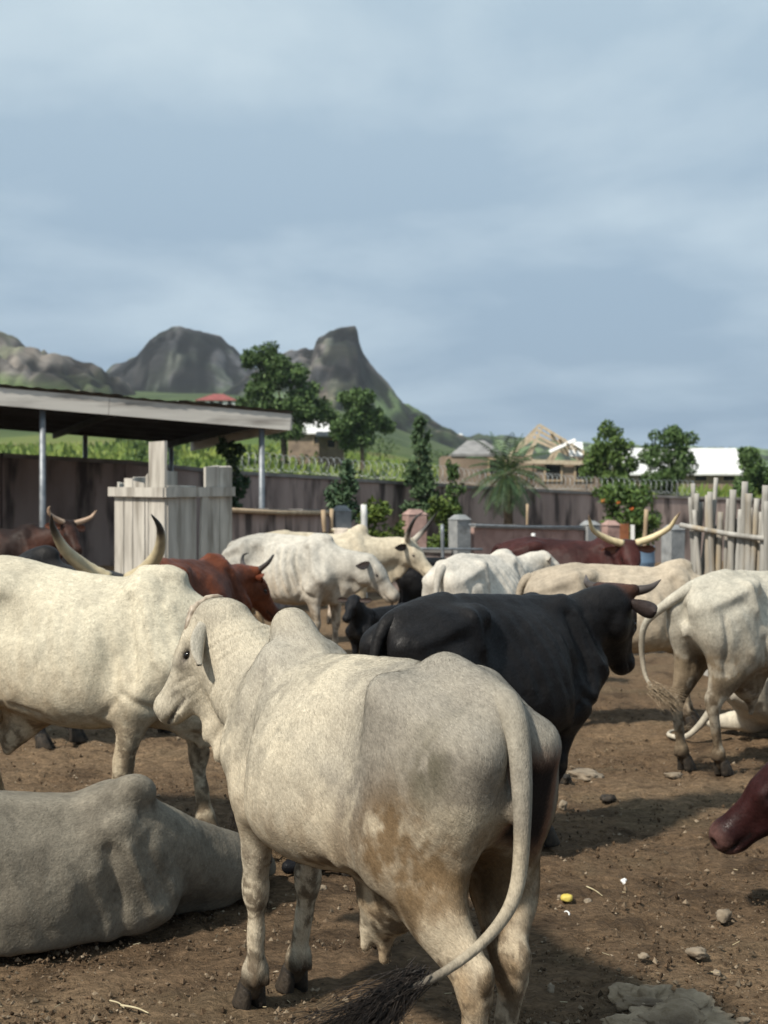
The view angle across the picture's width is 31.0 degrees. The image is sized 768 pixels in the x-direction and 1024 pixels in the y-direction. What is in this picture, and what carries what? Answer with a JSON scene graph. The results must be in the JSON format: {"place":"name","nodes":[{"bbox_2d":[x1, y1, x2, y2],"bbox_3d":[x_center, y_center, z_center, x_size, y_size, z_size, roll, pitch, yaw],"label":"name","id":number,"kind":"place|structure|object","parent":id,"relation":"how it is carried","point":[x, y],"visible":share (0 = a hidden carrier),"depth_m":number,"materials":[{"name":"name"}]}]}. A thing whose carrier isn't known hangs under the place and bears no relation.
{"place":"outdoors","nodes":[
{"label":"outdoors","id":0,"kind":"place"},
{"bbox_2d":[0,331,135,395],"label":"hill","id":1,"kind":"structure","parent":0,"point":[21,364],"depth_m":687.91,"materials":[{"name":"grey stone"}]},
{"bbox_2d":[67,562,114,571],"bbox_3d":[-4.736,1.018,24.542,1.809,1.016,0.908,0,0,-12],"label":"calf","id":2,"kind":"object","parent":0,"point":[108,567],"visible":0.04,"depth_m":24.42},
{"bbox_2d":[106,326,257,393],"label":"hill","id":3,"kind":"structure","parent":0,"point":[177,359],"depth_m":1050.35,"materials":[{"name":"grey stone"}]},
{"bbox_2d":[0,391,767,1023],"bbox_3d":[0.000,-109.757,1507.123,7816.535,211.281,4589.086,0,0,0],"label":"ground","id":4,"kind":"structure","parent":0,"point":[162,755],"depth_m":5.68,"materials":[{"name":"brown soil"}]},
{"bbox_2d":[0,506,96,558],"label":"horned cow","id":5,"kind":"object","parent":4,"relation":"on","point":[20,540],"visible":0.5,"depth_m":18.39},
{"bbox_2d":[18,514,165,749],"bbox_3d":[-2.512,0.797,9.436,2.425,1.574,0.740,0,0,22],"label":"longhorn bull","id":6,"kind":"object","parent":4,"relation":"on","point":[50,555],"visible":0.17,"depth_m":9.17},
{"bbox_2d":[0,555,219,826],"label":"zebu bull","id":7,"kind":"object","parent":4,"relation":"on","point":[82,650],"visible":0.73,"depth_m":6.38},
{"bbox_2d":[120,1004,148,1013],"bbox_3d":[-0.795,1.591,4.442,0.124,0.007,0.017,0,0,34],"label":"twig","id":8,"kind":"object","parent":4,"relation":"on","point":[129,1006],"visible":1,"depth_m":4.45,"materials":[{"name":"wood"}]},
{"bbox_2d":[0,773,275,956],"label":"zebu cow","id":9,"kind":"object","parent":4,"relation":"on","point":[109,860],"visible":0.88,"depth_m":5.08},
{"bbox_2d":[0,384,292,527],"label":"cattle shed","id":10,"kind":"structure","parent":4,"relation":"on","point":[57,413],"depth_m":22.79,"materials":[{"name":"grey metal"}]},
{"bbox_2d":[108,441,234,573],"bbox_3d":[-2.528,0.426,16.410,1.114,2.461,1.399,0,0,-43],"label":"plank enclosure","id":11,"kind":"object","parent":4,"relation":"on","point":[162,496],"visible":0.45,"depth_m":16.03,"materials":[{"name":"grey wood"}]},
{"bbox_2d":[135,553,278,733],"bbox_3d":[-1.446,0.950,10.628,0.621,1.258,2.005,0,0,22],"label":"red cow","id":12,"kind":"object","parent":4,"relation":"on","point":[220,574],"visible":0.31,"depth_m":10.82},
{"bbox_2d":[195,394,235,404],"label":"red roof house","id":13,"kind":"structure","parent":4,"relation":"on","point":[220,398],"depth_m":310.41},
{"bbox_2d":[214,435,250,507],"bbox_3d":[-2.668,0.231,24.495,0.653,3.190,0.676,0,0,0],"label":"climbing shrub","id":14,"kind":"object","parent":4,"relation":"on","point":[242,482],"visible":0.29,"depth_m":24.43,"materials":[{"name":"green plant"}]},
{"bbox_2d":[232,508,329,611],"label":"wall","id":15,"kind":"structure","parent":4,"relation":"on","point":[245,524],"depth_m":21.94,"materials":[{"name":"concrete"}]},
{"bbox_2d":[232,508,329,514],"bbox_3d":[-1.622,-0.006,21.900,0.070,0.132,3.662,0,0,22],"label":"rail","id":16,"kind":"object","parent":15,"relation":"on","point":[255,511],"visible":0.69,"depth_m":21.65,"materials":[{"name":"wood"}]},
{"bbox_2d":[234,341,340,464],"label":"shade tree","id":17,"kind":"object","parent":4,"relation":"on","point":[307,405],"visible":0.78,"depth_m":126.73,"materials":[{"name":"green plant"}]},
{"bbox_2d":[225,811,349,876],"bbox_3d":[-0.116,1.237,6.425,1.261,0.717,0.641,0,0,-20],"label":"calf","id":18,"kind":"object","parent":4,"relation":"on","point":[288,866],"visible":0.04,"depth_m":6.02},
{"bbox_2d":[288,420,329,465],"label":"farm building","id":19,"kind":"structure","parent":4,"relation":"on","point":[308,442],"depth_m":149.97,"materials":[{"name":"beige paint"}]},
{"bbox_2d":[313,436,318,444],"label":"window","id":20,"kind":"structure","parent":19,"relation":"in","point":[315,441],"depth_m":149.94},
{"bbox_2d":[222,533,399,644],"bbox_3d":[-0.854,0.890,14.401,2.182,1.349,0.684,0,0,36],"label":"thin cow","id":21,"kind":"object","parent":4,"relation":"on","point":[314,572],"visible":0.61,"depth_m":14.10},
{"bbox_2d":[320,885,326,890],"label":"stone","id":22,"kind":"object","parent":4,"relation":"on","point":[323,887],"visible":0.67,"depth_m":5.86,"materials":[{"name":"beige stone"}]},
{"bbox_2d":[321,510,327,606],"bbox_3d":[-0.954,0.849,22.508,0.137,1.771,0.086,0,0,0],"label":"wooden post","id":23,"kind":"object","parent":4,"relation":"on","point":[323,516],"visible":0.27,"depth_m":22.48,"materials":[{"name":"wood"}]},
{"bbox_2d":[315,432,343,470],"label":"mud hut","id":24,"kind":"object","parent":4,"relation":"on","point":[329,449],"visible":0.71,"depth_m":131.98,"materials":[{"name":"concrete"}]},
{"bbox_2d":[326,439,335,447],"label":"window","id":25,"kind":"structure","parent":24,"relation":"in","point":[330,443],"depth_m":131.96,"materials":[{"name":"black glass"}]},
{"bbox_2d":[329,509,333,532],"bbox_3d":[-0.878,0.841,22.611,0.120,1.788,0.092,0,0,0],"label":"wooden post","id":26,"kind":"object","parent":4,"relation":"on","point":[331,524],"visible":0.29,"depth_m":22.57,"materials":[{"name":"beige wood"}]},
{"bbox_2d":[321,528,354,623],"bbox_3d":[-0.614,0.875,19.655,0.624,1.338,2.005,0,0,-2],"label":"zebu cow","id":27,"kind":"object","parent":4,"relation":"on","point":[336,531],"visible":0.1,"depth_m":18.88},
{"bbox_2d":[333,505,350,597],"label":"gate pillar","id":28,"kind":"structure","parent":4,"relation":"on","point":[342,516],"depth_m":23.89,"materials":[{"name":"grey concrete"}]},
{"bbox_2d":[323,458,368,522],"bbox_3d":[-0.801,0.366,26.531,1.115,2.904,0.724,0,0,0],"label":"garden shrub","id":29,"kind":"object","parent":4,"relation":"on","point":[342,493],"visible":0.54,"depth_m":26.39,"materials":[{"name":"green plant"}]},
{"bbox_2d":[256,511,438,623],"bbox_3d":[-0.535,0.773,16.413,2.370,1.568,0.665,0,0,-1],"label":"longhorn cow","id":30,"kind":"object","parent":4,"relation":"on","point":[397,557],"visible":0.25,"depth_m":16.32},
{"bbox_2d":[153,594,562,1023],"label":"zebu cow","id":31,"kind":"object","parent":4,"relation":"on","point":[418,799],"visible":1,"depth_m":3.61},
{"bbox_2d":[327,385,396,470],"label":"shade tree","id":32,"kind":"object","parent":4,"relation":"on","point":[358,423],"visible":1,"depth_m":123.35,"materials":[{"name":"green plant"}]},
{"bbox_2d":[361,504,366,597],"bbox_3d":[-0.345,0.799,24.008,0.117,1.859,0.124,0,0,23],"label":"wooden post","id":33,"kind":"object","parent":4,"relation":"on","point":[363,514],"visible":0.31,"depth_m":23.96,"materials":[{"name":"white wood"}]},
{"bbox_2d":[0,735,739,1023],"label":"chaff","id":34,"kind":"object","parent":4,"relation":"on","point":[409,959],"visible":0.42,"depth_m":4.89,"materials":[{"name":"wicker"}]},
{"bbox_2d":[337,594,402,653],"bbox_3d":[-0.009,1.151,12.565,1.100,0.841,0.341,0,0,-42],"label":"calf","id":35,"kind":"object","parent":4,"relation":"on","point":[360,617],"visible":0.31,"depth_m":12.30},
{"bbox_2d":[0,439,760,497],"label":"crop field","id":36,"kind":"structure","parent":4,"relation":"on","point":[200,460],"depth_m":154.28,"materials":[{"name":"green plant"}]},
{"bbox_2d":[0,453,761,565],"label":"yard wall","id":37,"kind":"structure","parent":4,"relation":"on","point":[76,488],"depth_m":29.73,"materials":[{"name":"concrete"}]},
{"bbox_2d":[226,452,341,475],"bbox_3d":[-2.140,-1.044,30.749,0.440,0.590,3.428,0,0,43],"label":"razor wire","id":38,"kind":"object","parent":37,"relation":"on","point":[289,465],"visible":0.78,"depth_m":30.86,"materials":[{"name":"grey metal"}]},
{"bbox_2d":[338,458,456,482],"bbox_3d":[0.381,-0.950,33.498,0.444,0.620,4.087,0,0,42],"label":"razor wire","id":39,"kind":"object","parent":37,"relation":"on","point":[390,469],"visible":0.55,"depth_m":33.06,"materials":[{"name":"grey metal"}]},
{"bbox_2d":[420,547,482,549],"bbox_3d":[0.787,0.679,26.353,2.186,0.108,0.044,0,0,-3],"label":"rail","id":40,"kind":"object","parent":37,"relation":"attached to","point":[422,548],"visible":0.57,"depth_m":26.36,"materials":[{"name":"grey metal"}]},
{"bbox_2d":[453,468,591,489],"bbox_3d":[3.726,-0.833,36.996,0.444,0.641,5.649,0,0,45],"label":"razor wire","id":41,"kind":"object","parent":37,"relation":"on","point":[528,481],"visible":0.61,"depth_m":37.50,"materials":[{"name":"grey metal"}]},
{"bbox_2d":[585,476,697,494],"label":"razor wire","id":42,"kind":"object","parent":37,"relation":"on","point":[645,484],"visible":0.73,"depth_m":40.24,"materials":[{"name":"metal"}]},
{"bbox_2d":[357,495,406,594],"bbox_3d":[-0.091,0.748,25.491,1.133,2.148,0.726,0,0,0],"label":"garden shrub","id":43,"kind":"object","parent":4,"relation":"on","point":[379,512],"visible":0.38,"depth_m":25.40,"materials":[{"name":"green plant"}]},
{"bbox_2d":[0,689,767,1023],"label":"dirt crumbs","id":44,"kind":"object","parent":4,"relation":"on","point":[278,1009],"visible":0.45,"depth_m":5.01,"materials":[{"name":"brown soil"}]},
{"bbox_2d":[401,509,426,547],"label":"gate pillar","id":45,"kind":"structure","parent":4,"relation":"on","point":[409,515],"depth_m":26.86,"materials":[{"name":"pink concrete"}]},
{"bbox_2d":[391,557,446,604],"bbox_3d":[0.842,1.042,17.222,1.632,1.024,0.499,0,0,-8],"label":"calf","id":46,"kind":"object","parent":4,"relation":"on","point":[409,584],"visible":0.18,"depth_m":16.96},
{"bbox_2d":[399,414,439,522],"bbox_3d":[0.856,-0.273,33.018,1.051,4.133,1.092,0,0,0],"label":"slender tree","id":47,"kind":"object","parent":4,"relation":"on","point":[418,475],"visible":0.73,"depth_m":32.87,"materials":[{"name":"green plant"}]},
{"bbox_2d":[392,550,451,590],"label":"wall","id":48,"kind":"structure","parent":4,"relation":"on","point":[434,553],"depth_m":26.86,"materials":[{"name":"concrete"}]},
{"bbox_2d":[113,434,767,480],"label":"scrub","id":49,"kind":"object","parent":4,"relation":"on","point":[141,454],"visible":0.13,"depth_m":140.16,"materials":[{"name":"green plant"}]},
{"bbox_2d":[440,524,443,557],"bbox_3d":[1.086,0.974,25.808,0.075,1.494,0.072,0,0,-22],"label":"wooden post","id":50,"kind":"object","parent":4,"relation":"on","point":[442,538],"visible":0.48,"depth_m":25.78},
{"bbox_2d":[427,495,459,547],"bbox_3d":[1.419,0.712,30.965,1.261,2.179,0.680,0,0,0],"label":"garden shrub","id":51,"kind":"object","parent":4,"relation":"on","point":[447,511],"visible":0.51,"depth_m":30.90,"materials":[{"name":"green plant"}]},
{"bbox_2d":[439,459,466,519],"bbox_3d":[1.608,0.270,32.513,0.661,3.051,0.448,0,0,16],"label":"garden shrub","id":52,"kind":"object","parent":4,"relation":"on","point":[452,474],"visible":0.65,"depth_m":32.48,"materials":[{"name":"green plant"}]},
{"bbox_2d":[448,514,471,555],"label":"gate pillar","id":53,"kind":"structure","parent":4,"relation":"on","point":[459,531],"depth_m":26.89,"materials":[{"name":"grey concrete"}]},
{"bbox_2d":[422,549,558,595],"bbox_3d":[0.923,0.945,11.679,0.662,1.260,2.101,0,0,30],"label":"zebu cow","id":54,"kind":"object","parent":4,"relation":"on","point":[501,571],"visible":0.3,"depth_m":11.10},
{"bbox_2d":[463,432,549,523],"bbox_3d":[2.946,-0.135,33.447,2.142,3.657,2.206,0,0,0],"label":"palm tree","id":55,"kind":"object","parent":4,"relation":"on","point":[507,490],"visible":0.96,"depth_m":33.36,"materials":[{"name":"green plant"}]},
{"bbox_2d":[359,575,660,847],"bbox_3d":[0.580,0.961,6.579,1.866,1.268,0.664,0,0,-40],"label":"black cow","id":56,"kind":"object","parent":4,"relation":"on","point":[554,658],"visible":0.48,"depth_m":6.38},
{"bbox_2d":[439,424,600,492],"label":"unfinished house","id":57,"kind":"structure","parent":4,"relation":"on","point":[561,468],"depth_m":67.47,"materials":[{"name":"beige concrete"}]},
{"bbox_2d":[488,458,505,475],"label":"window","id":58,"kind":"structure","parent":57,"relation":"in","point":[494,459],"depth_m":67.47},
{"bbox_2d":[544,464,562,481],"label":"window","id":59,"kind":"structure","parent":57,"relation":"in","point":[556,469],"depth_m":66.47,"materials":[{"name":"beige wood"}]},
{"bbox_2d":[574,465,592,481],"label":"window","id":60,"kind":"structure","parent":57,"relation":"in","point":[576,467],"depth_m":66.47,"materials":[{"name":"beige wood"}]},
{"bbox_2d":[526,504,528,524],"bbox_3d":[3.236,0.759,31.511,0.108,1.882,0.079,0,0,0],"label":"wooden post","id":61,"kind":"object","parent":4,"relation":"on","point":[527,511],"visible":0.33,"depth_m":31.48,"materials":[{"name":"beige wood"}]},
{"bbox_2d":[471,523,585,554],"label":"wall","id":62,"kind":"structure","parent":4,"relation":"on","point":[486,538],"depth_m":28.09,"materials":[{"name":"concrete"}]},
{"bbox_2d":[469,524,581,527],"bbox_3d":[2.910,0.281,28.001,0.040,0.122,3.786,0,0,42],"label":"rail","id":63,"kind":"object","parent":62,"relation":"on","point":[488,525],"visible":1,"depth_m":27.90,"materials":[{"name":"metal"}]},
{"bbox_2d":[547,983,554,992],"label":"stone","id":64,"kind":"object","parent":4,"relation":"on","point":[550,987],"visible":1,"depth_m":4.63,"materials":[{"name":"grey stone"}]},
{"bbox_2d":[558,800,567,810],"bbox_3d":[0.965,1.583,7.475,0.046,0.061,0.053,0,0,34],"label":"stone","id":65,"kind":"object","parent":4,"relation":"on","point":[562,805],"visible":1,"depth_m":7.46,"materials":[{"name":"beige stone"}]},
{"bbox_2d":[560,774,571,784],"bbox_3d":[1.063,1.575,8.140,0.071,0.076,0.094,0,0,-22],"label":"stone","id":66,"kind":"object","parent":4,"relation":"on","point":[566,779],"visible":0.63,"depth_m":8.11,"materials":[{"name":"grey stone"}]},
{"bbox_2d":[560,893,572,901],"bbox_3d":[0.750,1.585,5.698,0.051,0.031,0.039,0,0,0],"label":"fruit peel","id":67,"kind":"object","parent":4,"relation":"on","point":[567,897],"visible":1,"depth_m":5.68,"materials":[{"name":"yellow food"}]},
{"bbox_2d":[490,511,680,565],"bbox_3d":[2.128,0.777,15.022,2.140,1.570,0.917,0,0,14],"label":"longhorn cow","id":68,"kind":"object","parent":4,"relation":"on","point":[602,548],"visible":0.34,"depth_m":14.93},
{"bbox_2d":[566,768,604,780],"bbox_3d":[1.206,1.579,8.334,0.202,0.060,0.259,0,0,-40],"label":"stone","id":69,"kind":"object","parent":4,"relation":"on","point":[586,774],"visible":0.9,"depth_m":8.27,"materials":[{"name":"beige stone"}]},
{"bbox_2d":[584,898,591,902],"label":"stone","id":70,"kind":"object","parent":4,"relation":"on","point":[586,900],"visible":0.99,"depth_m":5.66,"materials":[{"name":"beige stone"}]},
{"bbox_2d":[580,520,599,540],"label":"gate pillar","id":71,"kind":"structure","parent":4,"relation":"on","point":[589,535],"depth_m":29.87,"materials":[{"name":"grey concrete"}]},
{"bbox_2d":[599,794,615,802],"bbox_3d":[1.238,1.581,7.665,0.094,0.047,0.077,0,0,-6],"label":"stone","id":72,"kind":"object","parent":4,"relation":"on","point":[604,798],"visible":1,"depth_m":7.64,"materials":[{"name":"grey stone"}]},
{"bbox_2d":[516,558,700,728],"bbox_3d":[1.930,0.962,10.267,2.010,1.237,0.600,0,0,-4],"label":"zebu bull","id":73,"kind":"object","parent":4,"relation":"on","point":[672,575],"visible":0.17,"depth_m":10.11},
{"bbox_2d":[578,419,639,492],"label":"broadleaf tree","id":74,"kind":"object","parent":4,"relation":"on","point":[599,457],"visible":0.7,"depth_m":57.61,"materials":[{"name":"green plant"}]},
{"bbox_2d":[601,520,619,538],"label":"gate pillar","id":75,"kind":"structure","parent":4,"relation":"on","point":[610,527],"depth_m":28.90,"materials":[{"name":"pink concrete"}]},
{"bbox_2d":[620,524,628,538],"bbox_3d":[5.123,0.882,29.599,0.209,1.269,0.043,0,0,-14],"label":"rusty sheet","id":76,"kind":"object","parent":4,"relation":"on","point":[624,531],"visible":0.36,"depth_m":29.58,"materials":[{"name":"orange metal"}]},
{"bbox_2d":[589,482,662,550],"bbox_3d":[5.985,0.516,33.940,1.846,2.548,1.258,0,0,0],"label":"flowering shrub","id":77,"kind":"object","parent":4,"relation":"on","point":[624,496],"visible":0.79,"depth_m":33.89,"materials":[{"name":"green plant"}]},
{"bbox_2d":[630,525,634,539],"bbox_3d":[5.289,0.890,29.504,0.082,1.245,0.060,0,0,0],"label":"white board","id":78,"kind":"object","parent":4,"relation":"on","point":[632,530],"visible":0.36,"depth_m":29.48,"materials":[{"name":"white wood"}]},
{"bbox_2d":[637,952,649,959],"bbox_3d":[0.933,1.595,4.985,0.041,0.026,0.040,0,0,-12],"label":"stone","id":79,"kind":"object","parent":4,"relation":"on","point":[643,956],"visible":1,"depth_m":4.97,"materials":[{"name":"beige stone"}]},
{"bbox_2d":[642,509,647,545],"bbox_3d":[5.251,0.830,28.012,0.181,1.771,0.105,0,0,0],"label":"wooden post","id":80,"kind":"object","parent":4,"relation":"on","point":[645,522],"visible":0.34,"depth_m":27.97,"materials":[{"name":"beige wood"}]},
{"bbox_2d":[640,546,654,566],"bbox_3d":[4.708,1.075,25.504,0.562,0.894,0.562,0,0,0],"label":"water drum","id":81,"kind":"object","parent":4,"relation":"on","point":[647,559],"visible":0.12,"depth_m":25.26,"materials":[{"name":"blue plastic"}]},
{"bbox_2d":[637,424,699,495],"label":"broadleaf tree","id":82,"kind":"object","parent":4,"relation":"on","point":[677,461],"visible":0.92,"depth_m":65.58,"materials":[{"name":"green plant"}]},
{"bbox_2d":[600,982,738,1023],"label":"buried rock","id":83,"kind":"object","parent":4,"relation":"on","point":[654,1004],"visible":0.98,"depth_m":4.41,"materials":[{"name":"grey stone"}]},
{"bbox_2d":[661,525,684,562],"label":"gate pillar","id":84,"kind":"structure","parent":4,"relation":"on","point":[673,543],"depth_m":26.89,"materials":[{"name":"grey concrete"}]},
{"bbox_2d":[663,772,682,778],"bbox_3d":[1.740,1.583,8.329,0.123,0.041,0.108,0,0,-25],"label":"stone","id":85,"kind":"object","parent":4,"relation":"on","point":[674,775],"visible":1,"depth_m":8.30,"materials":[{"name":"beige stone"}]},
{"bbox_2d":[611,448,744,490],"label":"farm building","id":86,"kind":"structure","parent":4,"relation":"on","point":[720,464],"depth_m":118.43,"materials":[{"name":"white paint"}]},
{"bbox_2d":[637,475,650,481],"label":"window","id":87,"kind":"structure","parent":86,"relation":"in","point":[638,476],"depth_m":117.92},
{"bbox_2d":[694,475,707,481],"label":"window","id":88,"kind":"structure","parent":86,"relation":"in","point":[698,478],"depth_m":117.97,"materials":[{"name":"black glass"}]},
{"bbox_2d":[722,475,735,481],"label":"window","id":89,"kind":"structure","parent":86,"relation":"in","point":[725,478],"depth_m":117.97,"materials":[{"name":"black glass"}]},
{"bbox_2d":[685,946,707,959],"bbox_3d":[1.131,1.597,5.020,0.076,0.039,0.090,0,0,-28],"label":"stone","id":90,"kind":"object","parent":4,"relation":"on","point":[697,952],"visible":1,"depth_m":5.00,"materials":[{"name":"beige stone"}]},
{"bbox_2d":[639,569,767,775],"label":"zebu cow","id":91,"kind":"object","parent":4,"relation":"on","point":[717,624],"visible":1,"depth_m":8.33},
{"bbox_2d":[666,679,767,739],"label":"zebu cow","id":92,"kind":"object","parent":4,"relation":"on","point":[739,718],"visible":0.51,"depth_m":9.58},
{"bbox_2d":[713,970,721,975],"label":"stone","id":93,"kind":"object","parent":4,"relation":"on","point":[717,974],"visible":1,"depth_m":4.80,"materials":[{"name":"beige stone"}]},
{"bbox_2d":[679,478,767,676],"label":"bamboo fence","id":94,"kind":"object","parent":4,"relation":"on","point":[745,533],"visible":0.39,"depth_m":13.18,"materials":[{"name":"beige wood"}]},
{"bbox_2d":[715,909,731,923],"bbox_3d":[1.340,1.591,5.463,0.079,0.057,0.055,0,0,-43],"label":"stone","id":95,"kind":"object","parent":4,"relation":"on","point":[723,916],"visible":1,"depth_m":5.44,"materials":[{"name":"beige stone"}]},
{"bbox_2d":[709,762,767,854],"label":"brown cow","id":96,"kind":"object","parent":4,"relation":"on","point":[740,825],"visible":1,"depth_m":5.53},
{"bbox_2d":[735,1017,750,1023],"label":"stone","id":97,"kind":"object","parent":4,"relation":"on","point":[743,1020],"visible":1,"depth_m":4.35,"materials":[{"name":"beige stone"}]},
{"bbox_2d":[731,446,767,497],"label":"broadleaf tree","id":98,"kind":"object","parent":4,"relation":"on","point":[752,473],"visible":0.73,"depth_m":61.63,"materials":[{"name":"green plant"}]},
{"bbox_2d":[0,0,767,448],"label":"sky","id":99,"kind":"structure","parent":0,"point":[523,215],"materials":[{"name":"blue"}]},
{"bbox_2d":[223,326,611,468],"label":"hill","id":100,"kind":"structure","parent":0,"point":[336,361],"depth_m":876.17,"materials":[{"name":"grey stone"}]},
{"bbox_2d":[468,433,767,466],"bbox_3d":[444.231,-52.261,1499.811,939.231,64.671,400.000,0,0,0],"label":"hill","id":101,"kind":"structure","parent":0,"point":[540,448],"depth_m":1424.15,"materials":[{"name":"green plant"}]}
]}

